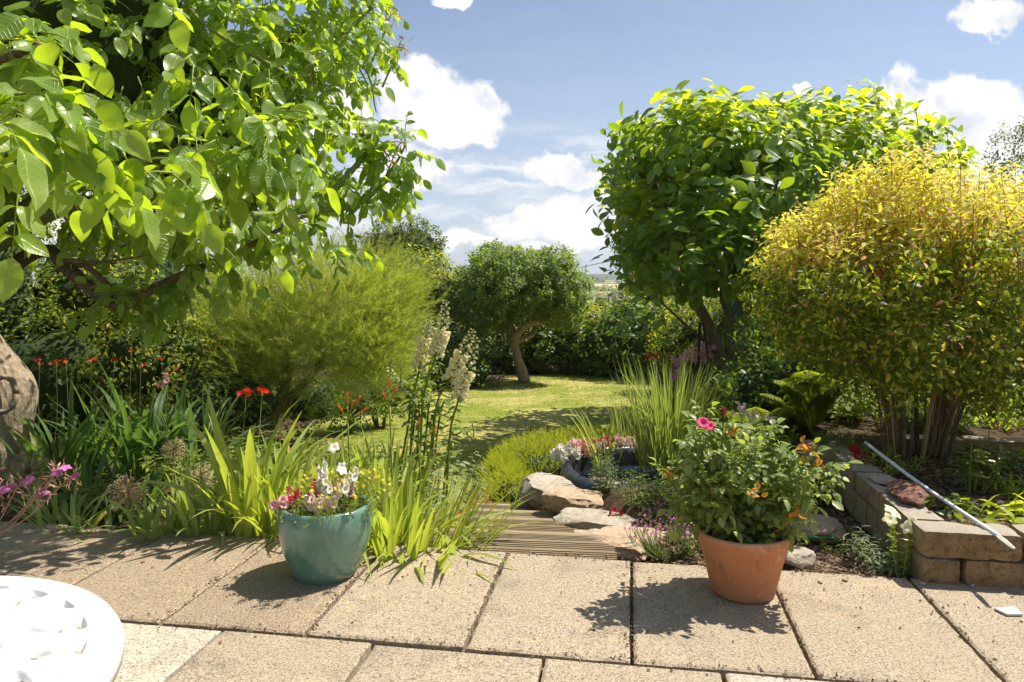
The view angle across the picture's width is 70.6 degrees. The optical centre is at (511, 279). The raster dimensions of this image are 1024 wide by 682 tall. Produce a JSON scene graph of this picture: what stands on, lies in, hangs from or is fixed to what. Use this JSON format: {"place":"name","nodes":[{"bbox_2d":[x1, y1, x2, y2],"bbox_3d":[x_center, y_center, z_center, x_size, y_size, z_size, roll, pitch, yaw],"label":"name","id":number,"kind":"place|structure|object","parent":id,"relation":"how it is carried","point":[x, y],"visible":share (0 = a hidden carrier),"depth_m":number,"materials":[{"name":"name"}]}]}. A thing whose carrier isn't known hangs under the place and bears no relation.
{"place":"outdoors","nodes":[
{"label":"outdoors","id":0,"kind":"place"},
{"bbox_2d":[0,533,60,556],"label":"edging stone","id":1,"kind":"object","parent":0,"point":[41,542],"visible":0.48,"depth_m":3.69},
{"bbox_2d":[0,274,912,581],"bbox_3d":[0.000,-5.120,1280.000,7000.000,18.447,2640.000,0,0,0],"label":"ground","id":2,"kind":"structure","parent":0,"point":[614,500],"depth_m":4.75,"materials":[{"name":"soil"}]},
{"bbox_2d":[2,449,52,520],"bbox_3d":[-2.879,1.228,4.304,0.250,0.441,0.273,0,0,0],"label":"allium seedhead","id":3,"kind":"object","parent":2,"relation":"on","point":[27,472],"visible":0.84,"depth_m":4.29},
{"bbox_2d":[0,457,81,534],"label":"pink campion","id":4,"kind":"object","parent":2,"relation":"on","point":[30,479],"visible":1,"depth_m":3.30,"materials":[{"name":"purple plant"}]},
{"bbox_2d":[1,473,90,520],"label":"leafy plant","id":5,"kind":"object","parent":2,"relation":"on","point":[61,494],"visible":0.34,"depth_m":4.38,"materials":[{"name":"green plant"}]},
{"bbox_2d":[1,468,126,531],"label":"iris clump","id":6,"kind":"object","parent":2,"relation":"on","point":[56,515],"visible":0.6,"depth_m":4.10,"materials":[{"name":"plant"}]},
{"bbox_2d":[0,370,143,489],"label":"shade iris","id":7,"kind":"object","parent":2,"relation":"on","point":[68,450],"visible":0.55,"depth_m":5.52,"materials":[{"name":"plant"}]},
{"bbox_2d":[26,433,143,498],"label":"iris clump","id":8,"kind":"object","parent":2,"relation":"on","point":[84,477],"visible":0.31,"depth_m":4.73,"materials":[{"name":"plant"}]},
{"bbox_2d":[50,473,131,519],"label":"leafy plant","id":9,"kind":"object","parent":2,"relation":"on","point":[88,499],"visible":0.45,"depth_m":4.38,"materials":[{"name":"green plant"}]},
{"bbox_2d":[55,494,159,541],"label":"iris clump","id":10,"kind":"object","parent":2,"relation":"on","point":[108,521],"visible":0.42,"depth_m":3.94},
{"bbox_2d":[19,249,231,452],"bbox_3d":[-3.935,0.757,7.444,1.984,2.219,1.251,0,0,-25],"label":"sunlit shrub","id":11,"kind":"object","parent":2,"relation":"on","point":[177,349],"visible":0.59,"depth_m":7.28,"materials":[{"name":"green plant"}]},
{"bbox_2d":[34,359,219,480],"bbox_3d":[-3.114,1.150,5.889,1.479,0.975,1.836,0,0,-31],"label":"shade iris","id":12,"kind":"object","parent":2,"relation":"on","point":[136,429],"visible":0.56,"depth_m":5.75,"materials":[{"name":"plant"}]},
{"bbox_2d":[103,470,150,525],"bbox_3d":[-2.144,1.255,4.048,0.235,0.365,0.247,0,0,0],"label":"allium seedhead","id":13,"kind":"object","parent":2,"relation":"on","point":[126,493],"visible":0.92,"depth_m":4.04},
{"bbox_2d":[80,459,178,523],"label":"iris clump","id":14,"kind":"object","parent":2,"relation":"on","point":[153,474],"visible":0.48,"depth_m":4.42,"materials":[{"name":"plant"}]},
{"bbox_2d":[90,484,215,544],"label":"iris clump","id":15,"kind":"object","parent":2,"relation":"on","point":[146,516],"visible":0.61,"depth_m":3.87,"materials":[{"name":"plant"}]},
{"bbox_2d":[0,185,322,451],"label":"tall dark hedge","id":16,"kind":"object","parent":2,"relation":"on","point":[27,336],"visible":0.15,"depth_m":7.76,"materials":[{"name":"green plant"}]},
{"bbox_2d":[160,436,187,482],"bbox_3d":[-2.285,1.272,4.899,0.179,0.416,0.181,0,0,0],"label":"allium seedhead","id":17,"kind":"object","parent":2,"relation":"on","point":[173,449],"visible":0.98,"depth_m":4.89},
{"bbox_2d":[138,436,211,482],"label":"leafy plant","id":18,"kind":"object","parent":2,"relation":"on","point":[163,474],"visible":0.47,"depth_m":5.43,"materials":[{"name":"green plant"}]},
{"bbox_2d":[130,455,220,527],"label":"iris clump","id":19,"kind":"object","parent":2,"relation":"on","point":[181,500],"visible":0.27,"depth_m":4.24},
{"bbox_2d":[98,386,272,476],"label":"shade iris","id":20,"kind":"object","parent":2,"relation":"on","point":[190,434],"visible":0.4,"depth_m":5.94,"materials":[{"name":"plant"}]},
{"bbox_2d":[150,468,240,547],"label":"iris clump","id":21,"kind":"object","parent":2,"relation":"on","point":[200,526],"visible":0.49,"depth_m":3.84,"materials":[{"name":"plant"}]},
{"bbox_2d":[177,446,244,496],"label":"leafy plant","id":22,"kind":"object","parent":2,"relation":"on","point":[202,467],"visible":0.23,"depth_m":5.08,"materials":[{"name":"green plant"}]},
{"bbox_2d":[126,313,297,450],"bbox_3d":[-3.207,1.145,7.936,1.715,1.584,1.715,0,0,0],"label":"shade shrub","id":23,"kind":"object","parent":2,"relation":"on","point":[218,391],"visible":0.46,"depth_m":7.75,"materials":[{"name":"green plant"}]},
{"bbox_2d":[0,0,445,486],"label":"walnut tree","id":24,"kind":"object","parent":2,"relation":"on","point":[175,130],"visible":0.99,"depth_m":3.72,"materials":[{"name":"green plant"}]},
{"bbox_2d":[115,384,367,539],"bbox_3d":[-1.425,1.003,4.027,1.092,0.872,1.075,0,0,26],"label":"tall iris","id":25,"kind":"object","parent":2,"relation":"on","point":[224,464],"visible":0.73,"depth_m":3.86,"materials":[{"name":"plant"}]},
{"bbox_2d":[225,427,286,474],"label":"leafy plant","id":26,"kind":"object","parent":2,"relation":"on","point":[277,444],"visible":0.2,"depth_m":5.70,"materials":[{"name":"green plant"}]},
{"bbox_2d":[184,428,392,545],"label":"crocosmia leaves","id":27,"kind":"object","parent":2,"relation":"on","point":[271,496],"visible":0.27,"depth_m":3.85,"materials":[{"name":"plant"}]},
{"bbox_2d":[184,214,462,438],"bbox_3d":[-2.233,0.524,8.399,3.481,2.641,2.965,0,0,0],"label":"tamarisk tree","id":28,"kind":"object","parent":2,"relation":"on","point":[350,338],"visible":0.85,"depth_m":8.07,"materials":[{"name":"green plant"}]},
{"bbox_2d":[255,429,435,499],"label":"daylily clump","id":29,"kind":"object","parent":2,"relation":"on","point":[343,459],"visible":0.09,"depth_m":4.39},
{"bbox_2d":[273,342,436,437],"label":"ground shrub","id":30,"kind":"object","parent":2,"relation":"on","point":[318,409],"visible":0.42,"depth_m":9.51,"materials":[{"name":"green plant"}]},
{"bbox_2d":[323,435,393,469],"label":"leafy plant","id":31,"kind":"object","parent":2,"relation":"on","point":[378,443],"visible":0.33,"depth_m":6.14,"materials":[{"name":"green plant"}]},
{"bbox_2d":[302,426,462,511],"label":"daylily clump","id":32,"kind":"object","parent":2,"relation":"on","point":[404,457],"visible":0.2,"depth_m":4.47,"materials":[{"name":"plant"}]},
{"bbox_2d":[280,446,501,567],"bbox_3d":[-0.645,1.284,3.856,1.245,0.703,1.339,0,0,0],"label":"daylily clump","id":33,"kind":"object","parent":2,"relation":"on","point":[406,479],"visible":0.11,"depth_m":3.85,"materials":[{"name":"plant"}]},
{"bbox_2d":[342,213,452,288],"bbox_3d":[-3.211,0.274,21.206,3.527,4.436,2.824,0,0,0],"label":"evergreen tree","id":34,"kind":"object","parent":2,"relation":"on","point":[429,240],"visible":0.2,"depth_m":20.57,"materials":[{"name":"green plant"}]},
{"bbox_2d":[265,442,534,584],"bbox_3d":[-0.564,1.381,3.843,1.545,0.956,1.649,0,0,0],"label":"daylily clump","id":35,"kind":"object","parent":2,"relation":"on","point":[417,542],"visible":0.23,"depth_m":3.68,"materials":[{"name":"plant"}]},
{"bbox_2d":[333,242,474,349],"bbox_3d":[-2.522,0.759,17.138,3.394,3.317,2.382,0,0,0],"label":"bushy tree","id":36,"kind":"object","parent":2,"relation":"on","point":[446,281],"visible":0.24,"depth_m":16.78,"materials":[{"name":"green plant"}]},
{"bbox_2d":[402,319,433,458],"bbox_3d":[-0.630,1.026,4.758,0.168,1.553,0.306,0,0,-29],"label":"cream flower spike","id":37,"kind":"object","parent":2,"relation":"on","point":[423,342],"visible":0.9,"depth_m":4.69,"materials":[{"name":"beige plant"}]},
{"bbox_2d":[411,300,450,497],"bbox_3d":[-0.548,0.964,4.661,0.182,1.678,0.337,0,0,-41],"label":"cream flower spike","id":38,"kind":"object","parent":2,"relation":"on","point":[439,341],"visible":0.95,"depth_m":4.59,"materials":[{"name":"beige plant"}]},
{"bbox_2d":[378,431,486,526],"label":"hollyhock foliage","id":39,"kind":"object","parent":2,"relation":"on","point":[454,479],"visible":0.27,"depth_m":4.84,"materials":[{"name":"green plant"}]},
{"bbox_2d":[381,316,507,389],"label":"lawn edge shrub","id":40,"kind":"object","parent":2,"relation":"on","point":[482,365],"visible":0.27,"depth_m":15.28,"materials":[{"name":"green plant"}]},
{"bbox_2d":[422,328,475,498],"bbox_3d":[-0.439,1.058,4.702,0.381,1.493,0.193,0,0,23],"label":"cream flower spike","id":41,"kind":"object","parent":2,"relation":"on","point":[458,359],"visible":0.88,"depth_m":4.69,"materials":[{"name":"beige plant"}]},
{"bbox_2d":[435,422,477,508],"bbox_3d":[-0.392,1.433,4.896,0.325,0.941,0.181,0,0,0],"label":"cream flower spike","id":42,"kind":"object","parent":2,"relation":"on","point":[464,432],"visible":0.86,"depth_m":4.89,"materials":[{"name":"green plant"}]},
{"bbox_2d":[435,337,479,513],"bbox_3d":[-0.379,1.079,4.528,0.328,1.451,0.206,0,0,40],"label":"cream flower spike","id":43,"kind":"object","parent":2,"relation":"on","point":[465,379],"visible":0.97,"depth_m":4.49,"materials":[{"name":"beige plant"}]},
{"bbox_2d":[458,295,556,374],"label":"laurel hedge","id":44,"kind":"object","parent":2,"relation":"on","point":[503,342],"visible":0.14,"depth_m":18.68,"materials":[{"name":"green plant"}]},
{"bbox_2d":[428,502,616,559],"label":"decking steps","id":45,"kind":"structure","parent":2,"relation":"on","point":[545,533],"depth_m":3.89,"materials":[{"name":"wood"}]},
{"bbox_2d":[573,528,646,563],"bbox_3d":[0.520,1.441,3.877,0.414,0.128,0.252,0,0,16],"label":"garden rock","id":46,"kind":"object","parent":45,"relation":"on","point":[622,544],"visible":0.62,"depth_m":3.79,"materials":[{"name":"stone"}]},
{"bbox_2d":[519,472,580,510],"bbox_3d":[0.310,1.626,5.495,0.506,0.241,0.819,0,0,-37],"label":"garden rock","id":47,"kind":"object","parent":2,"relation":"on","point":[538,483],"visible":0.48,"depth_m":5.38,"materials":[{"name":"stone"}]},
{"bbox_2d":[473,420,639,503],"bbox_3d":[0.377,1.732,6.775,2.052,0.795,1.158,0,0,-41],"label":"lime heath","id":48,"kind":"object","parent":2,"relation":"on","point":[538,461],"visible":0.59,"depth_m":6.61,"materials":[{"name":"plant"}]},
{"bbox_2d":[465,272,655,314],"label":"field scrub","id":49,"kind":"object","parent":2,"relation":"on","point":[614,297],"visible":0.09,"depth_m":33.46,"materials":[{"name":"green plant"}]},
{"bbox_2d":[550,441,580,467],"bbox_3d":[0.437,1.436,5.891,0.199,0.256,0.234,0,0,-26],"label":"snapdragon","id":50,"kind":"object","parent":2,"relation":"on","point":[563,453],"visible":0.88,"depth_m":5.86,"materials":[{"name":"white plant"}]},
{"bbox_2d":[524,300,619,375],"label":"clipped hedge","id":51,"kind":"object","parent":2,"relation":"on","point":[562,355],"visible":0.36,"depth_m":18.53,"materials":[{"name":"green plant"}]},
{"bbox_2d":[541,486,603,513],"bbox_3d":[0.444,1.544,4.993,0.423,0.161,0.335,0,0,42],"label":"garden rock","id":52,"kind":"object","parent":2,"relation":"on","point":[557,499],"visible":0.81,"depth_m":4.92,"materials":[{"name":"stone"}]},
{"bbox_2d":[553,507,635,529],"bbox_3d":[0.531,1.513,4.464,0.560,0.126,0.289,0,0,26],"label":"garden rock","id":53,"kind":"object","parent":2,"relation":"on","point":[584,518],"visible":0.6,"depth_m":4.42,"materials":[{"name":"stone"}]},
{"bbox_2d":[588,451,617,493],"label":"silver plant","id":54,"kind":"object","parent":2,"relation":"on","point":[606,479],"visible":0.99,"depth_m":5.10,"materials":[{"name":"green plant"}]},
{"bbox_2d":[601,526,665,550],"bbox_3d":[0.671,1.460,4.064,0.406,0.095,0.266,0,0,27],"label":"garden rock","id":55,"kind":"object","parent":2,"relation":"on","point":[620,529],"visible":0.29,"depth_m":4.08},
{"bbox_2d":[607,467,660,507],"bbox_3d":[0.804,1.313,4.592,0.341,0.265,0.326,0,0,-17],"label":"carnation","id":56,"kind":"object","parent":2,"relation":"on","point":[641,497],"visible":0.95,"depth_m":4.58,"materials":[{"name":"green plant"}]},
{"bbox_2d":[601,363,675,452],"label":"rushes","id":57,"kind":"object","parent":2,"relation":"on","point":[627,433],"visible":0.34,"depth_m":6.24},
{"bbox_2d":[560,445,725,493],"bbox_3d":[1.089,1.603,5.622,1.420,0.415,1.108,0,0,0],"label":"pond liner","id":58,"kind":"object","parent":2,"relation":"on","point":[571,468],"visible":0.23,"depth_m":5.88,"materials":[{"name":"rubber"}]},
{"bbox_2d":[572,286,720,381],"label":"broad leaved hedge","id":59,"kind":"object","parent":2,"relation":"on","point":[612,347],"visible":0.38,"depth_m":17.32,"materials":[{"name":"green plant"}]},
{"bbox_2d":[624,510,700,562],"bbox_3d":[0.829,1.349,3.793,0.402,0.223,0.442,0,0,-42],"label":"purple thyme","id":60,"kind":"object","parent":2,"relation":"on","point":[652,551],"visible":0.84,"depth_m":3.77,"materials":[{"name":"green plant"}]},
{"bbox_2d":[606,352,747,477],"bbox_3d":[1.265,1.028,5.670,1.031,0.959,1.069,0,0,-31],"label":"reeds","id":61,"kind":"object","parent":2,"relation":"on","point":[648,445],"visible":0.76,"depth_m":5.56,"materials":[{"name":"plant"}]},
{"bbox_2d":[641,280,737,383],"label":"yellow shrub","id":62,"kind":"object","parent":2,"relation":"on","point":[682,338],"visible":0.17,"depth_m":14.35,"materials":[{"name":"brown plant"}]},
{"bbox_2d":[670,343,716,378],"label":"pink lily","id":63,"kind":"object","parent":2,"relation":"on","point":[679,360],"visible":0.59,"depth_m":9.17,"materials":[{"name":"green plant"}]},
{"bbox_2d":[640,354,746,415],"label":"lily leaves","id":64,"kind":"object","parent":2,"relation":"on","point":[705,372],"visible":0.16,"depth_m":9.19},
{"bbox_2d":[659,376,738,421],"bbox_3d":[2.290,1.453,8.584,1.093,0.597,1.046,0,0,0],"label":"border filler","id":65,"kind":"object","parent":2,"relation":"on","point":[717,396],"visible":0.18,"depth_m":8.58,"materials":[{"name":"green plant"}]},
{"bbox_2d":[718,409,799,476],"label":"phlox foliage","id":66,"kind":"object","parent":2,"relation":"on","point":[781,435],"visible":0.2,"depth_m":5.25,"materials":[{"name":"green plant"}]},
{"bbox_2d":[726,407,792,445],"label":"fern","id":67,"kind":"object","parent":2,"relation":"on","point":[785,411],"visible":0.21,"depth_m":5.88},
{"bbox_2d":[636,480,909,580],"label":"bark mulch","id":68,"kind":"object","parent":2,"relation":"on","point":[861,570],"visible":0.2,"depth_m":3.79,"materials":[{"name":"wood"}]},
{"bbox_2d":[585,78,979,406],"bbox_3d":[3.716,-0.521,10.390,5.664,4.752,6.018,0,0,0],"label":"magnolia tree","id":69,"kind":"object","parent":2,"relation":"on","point":[748,154],"visible":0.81,"depth_m":8.54,"materials":[{"name":"green plant"}]},
{"bbox_2d":[708,307,869,447],"bbox_3d":[2.577,0.926,6.916,1.458,1.598,1.700,0,0,0],"label":"dark underplanting","id":70,"kind":"object","parent":2,"relation":"on","point":[760,375],"visible":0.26,"depth_m":6.78,"materials":[{"name":"green plant"}]},
{"bbox_2d":[784,546,815,569],"bbox_3d":[1.403,1.373,3.547,0.172,0.096,0.127,0,0,0],"label":"garden rock","id":71,"kind":"object","parent":2,"relation":"on","point":[800,557],"visible":0.75,"depth_m":3.51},
{"bbox_2d":[757,393,849,447],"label":"fern","id":72,"kind":"object","parent":2,"relation":"on","point":[777,403],"visible":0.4,"depth_m":6.20,"materials":[{"name":"plant"}]},
{"bbox_2d":[783,513,846,543],"bbox_3d":[1.617,1.358,3.966,0.284,0.116,0.373,0,0,-38],"label":"garden rock","id":73,"kind":"object","parent":2,"relation":"on","point":[828,526],"visible":0.56,"depth_m":3.85,"materials":[{"name":"stone"}]},
{"bbox_2d":[693,201,1019,368],"bbox_3d":[5.291,0.630,12.054,3.625,3.816,6.455,0,0,-41],"label":"boundary hedge","id":74,"kind":"object","parent":2,"relation":"on","point":[736,310],"visible":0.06,"depth_m":12.59,"materials":[{"name":"green plant"}]},
{"bbox_2d":[837,525,915,577],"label":"lavender","id":75,"kind":"object","parent":2,"relation":"on","point":[872,560],"visible":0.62,"depth_m":3.49,"materials":[{"name":"plant"}]},
{"bbox_2d":[882,505,916,576],"bbox_3d":[1.802,1.218,3.356,0.142,0.306,0.128,0,0,35],"label":"petunia","id":76,"kind":"object","parent":2,"relation":"on","point":[892,514],"visible":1,"depth_m":3.36,"materials":[{"name":"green plant"}]},
{"bbox_2d":[818,439,1023,588],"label":"retaining wall","id":77,"kind":"structure","parent":2,"relation":"on","point":[941,551],"depth_m":3.23,"materials":[{"name":"stone"}]},
{"bbox_2d":[810,428,862,448],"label":"ground ivy","id":78,"kind":"object","parent":77,"relation":"on","point":[826,441],"visible":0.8,"depth_m":4.91,"materials":[{"name":"green plant"}]},
{"bbox_2d":[887,479,928,506],"bbox_3d":[2.027,1.094,3.706,0.179,0.089,0.337,0,0,24],"label":"red stone","id":79,"kind":"object","parent":77,"relation":"on","point":[908,492],"visible":1,"depth_m":3.63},
{"bbox_2d":[864,441,1014,548],"bbox_3d":[2.146,1.059,3.733,0.043,0.137,1.437,0,0,3],"label":"white pole","id":80,"kind":"object","parent":77,"relation":"on","point":[964,513],"visible":1,"depth_m":3.58,"materials":[{"name":"plastic"}]},
{"bbox_2d":[818,220,1023,414],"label":"shrub","id":81,"kind":"object","parent":2,"relation":"on","point":[1014,379],"depth_m":6.62,"materials":[{"name":"green plant"}]},
{"bbox_2d":[971,115,1023,239],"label":"distant tree","id":82,"kind":"object","parent":2,"relation":"on","point":[1013,150],"visible":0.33,"depth_m":27.25,"materials":[{"name":"green plant"}]},
{"bbox_2d":[284,373,658,520],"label":"lawn","id":83,"kind":"structure","parent":0,"point":[499,425],"depth_m":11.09,"materials":[{"name":"plant"}]},
{"bbox_2d":[438,238,597,382],"bbox_3d":[0.151,0.700,16.578,3.670,3.372,2.916,0,0,0],"label":"apple tree","id":84,"kind":"object","parent":83,"relation":"on","point":[544,290],"visible":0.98,"depth_m":15.95,"materials":[{"name":"green plant"}]},
{"bbox_2d":[0,521,1023,681],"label":"patio","id":85,"kind":"structure","parent":0,"point":[703,626],"depth_m":2.87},
{"bbox_2d":[0,576,123,681],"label":"garden table","id":86,"kind":"object","parent":85,"relation":"on","point":[48,613],"visible":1,"depth_m":1.33,"materials":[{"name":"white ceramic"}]},
{"bbox_2d":[277,492,372,585],"bbox_3d":[-0.855,1.187,3.320,0.427,0.328,0.427,0,0,0],"label":"glazed pot","id":87,"kind":"object","parent":85,"relation":"on","point":[327,552],"visible":0.8,"depth_m":3.15,"materials":[{"name":"teal ceramic"}]},
{"bbox_2d":[301,491,337,515],"bbox_3d":[-0.868,1.012,3.197,0.195,0.168,0.107,0,0,27],"label":"pink snapdragon","id":88,"kind":"object","parent":87,"relation":"in","point":[311,505],"visible":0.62,"depth_m":3.17,"materials":[{"name":"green plant"}]},
{"bbox_2d":[316,460,358,512],"bbox_3d":[-0.824,0.971,3.309,0.217,0.249,0.158,0,0,17],"label":"white snapdragon","id":89,"kind":"object","parent":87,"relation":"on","point":[322,473],"visible":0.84,"depth_m":3.27,"materials":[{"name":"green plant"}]},
{"bbox_2d":[277,467,402,526],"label":"yellow bidens","id":90,"kind":"object","parent":87,"relation":"in","point":[358,504],"visible":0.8,"depth_m":3.29,"materials":[{"name":"green plant"}]},
{"bbox_2d":[78,528,1022,681],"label":"grit","id":91,"kind":"object","parent":85,"relation":"on","point":[625,633],"visible":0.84,"depth_m":2.91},
{"bbox_2d":[695,523,790,603],"bbox_3d":[1.000,1.214,3.135,0.403,0.273,0.403,0,0,0],"label":"terracotta pot","id":92,"kind":"object","parent":85,"relation":"on","point":[742,573],"visible":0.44,"depth_m":2.99,"materials":[{"name":"ceramic"}]},
{"bbox_2d":[649,400,863,551],"bbox_3d":[0.992,0.878,3.109,0.825,0.719,0.576,0,0,0],"label":"rose bush","id":93,"kind":"object","parent":92,"relation":"in","point":[737,486],"visible":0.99,"depth_m":3.01,"materials":[{"name":"green plant"}]},
{"bbox_2d":[6,0,1023,278],"label":"sky","id":94,"kind":"structure","parent":0,"point":[514,98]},
{"bbox_2d":[579,466,708,485],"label":"pond water","id":95,"kind":"structure","parent":0,"point":[618,476],"depth_m":5.77,"materials":[{"name":"black liquid"}]},
{"bbox_2d":[564,407,626,476],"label":"pond iris","id":96,"kind":"object","parent":95,"relation":"in","point":[612,441],"visible":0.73,"depth_m":5.79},
{"bbox_2d":[798,407,1023,526],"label":"raised bed soil","id":97,"kind":"structure","parent":0,"point":[867,429],"depth_m":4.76,"materials":[{"name":"soil"}]},
{"bbox_2d":[772,370,845,434],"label":"fern","id":98,"kind":"object","parent":97,"relation":"on","point":[809,409],"visible":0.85,"depth_m":5.66,"materials":[{"name":"plant"}]},
{"bbox_2d":[777,370,877,424],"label":"border plant","id":99,"kind":"object","parent":97,"relation":"on","point":[856,411],"visible":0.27,"depth_m":5.93,"materials":[{"name":"green plant"}]},
{"bbox_2d":[814,440,933,475],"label":"ground ivy","id":100,"kind":"object","parent":97,"relation":"on","point":[890,466],"visible":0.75,"depth_m":4.48,"materials":[{"name":"green plant"}]},
{"bbox_2d":[728,139,1023,462],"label":"golden shrub","id":101,"kind":"object","parent":97,"relation":"on","point":[875,338],"visible":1,"depth_m":4.39,"materials":[{"name":"yellow plant"}]},
{"bbox_2d":[872,388,986,432],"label":"border plant","id":102,"kind":"object","parent":97,"relation":"on","point":[921,422],"visible":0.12,"depth_m":5.60,"materials":[{"name":"green plant"}]},
{"bbox_2d":[851,388,1023,431],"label":"border filler","id":103,"kind":"object","parent":97,"relation":"on","point":[975,423],"visible":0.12,"depth_m":5.87,"materials":[{"name":"green plant"}]},
{"bbox_2d":[924,492,989,521],"bbox_3d":[2.193,1.175,3.633,0.299,0.182,0.320,0,0,-24],"label":"primrose","id":104,"kind":"object","parent":97,"relation":"on","point":[957,501],"visible":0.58,"depth_m":3.63,"materials":[{"name":"green plant"}]},
{"bbox_2d":[896,434,1023,452],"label":"bed wall","id":105,"kind":"structure","parent":97,"relation":"on","point":[1007,442],"depth_m":4.97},
{"bbox_2d":[944,437,1012,493],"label":"laurel seedling","id":106,"kind":"object","parent":97,"relation":"on","point":[989,471],"visible":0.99,"depth_m":3.97,"materials":[{"name":"green plant"}]},
{"bbox_2d":[953,491,1023,524],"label":"primrose","id":107,"kind":"object","parent":97,"relation":"on","point":[1000,511],"visible":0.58,"depth_m":3.50,"materials":[{"name":"green plant"}]},
{"bbox_2d":[978,472,1023,498],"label":"ground ivy","id":108,"kind":"object","parent":97,"relation":"on","point":[1012,488],"visible":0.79,"depth_m":4.01,"materials":[{"name":"green plant"}]},
{"bbox_2d":[980,430,1023,472],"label":"laurel seedling","id":109,"kind":"object","parent":97,"relation":"on","point":[1014,464],"visible":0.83,"depth_m":4.33,"materials":[{"name":"green plant"}]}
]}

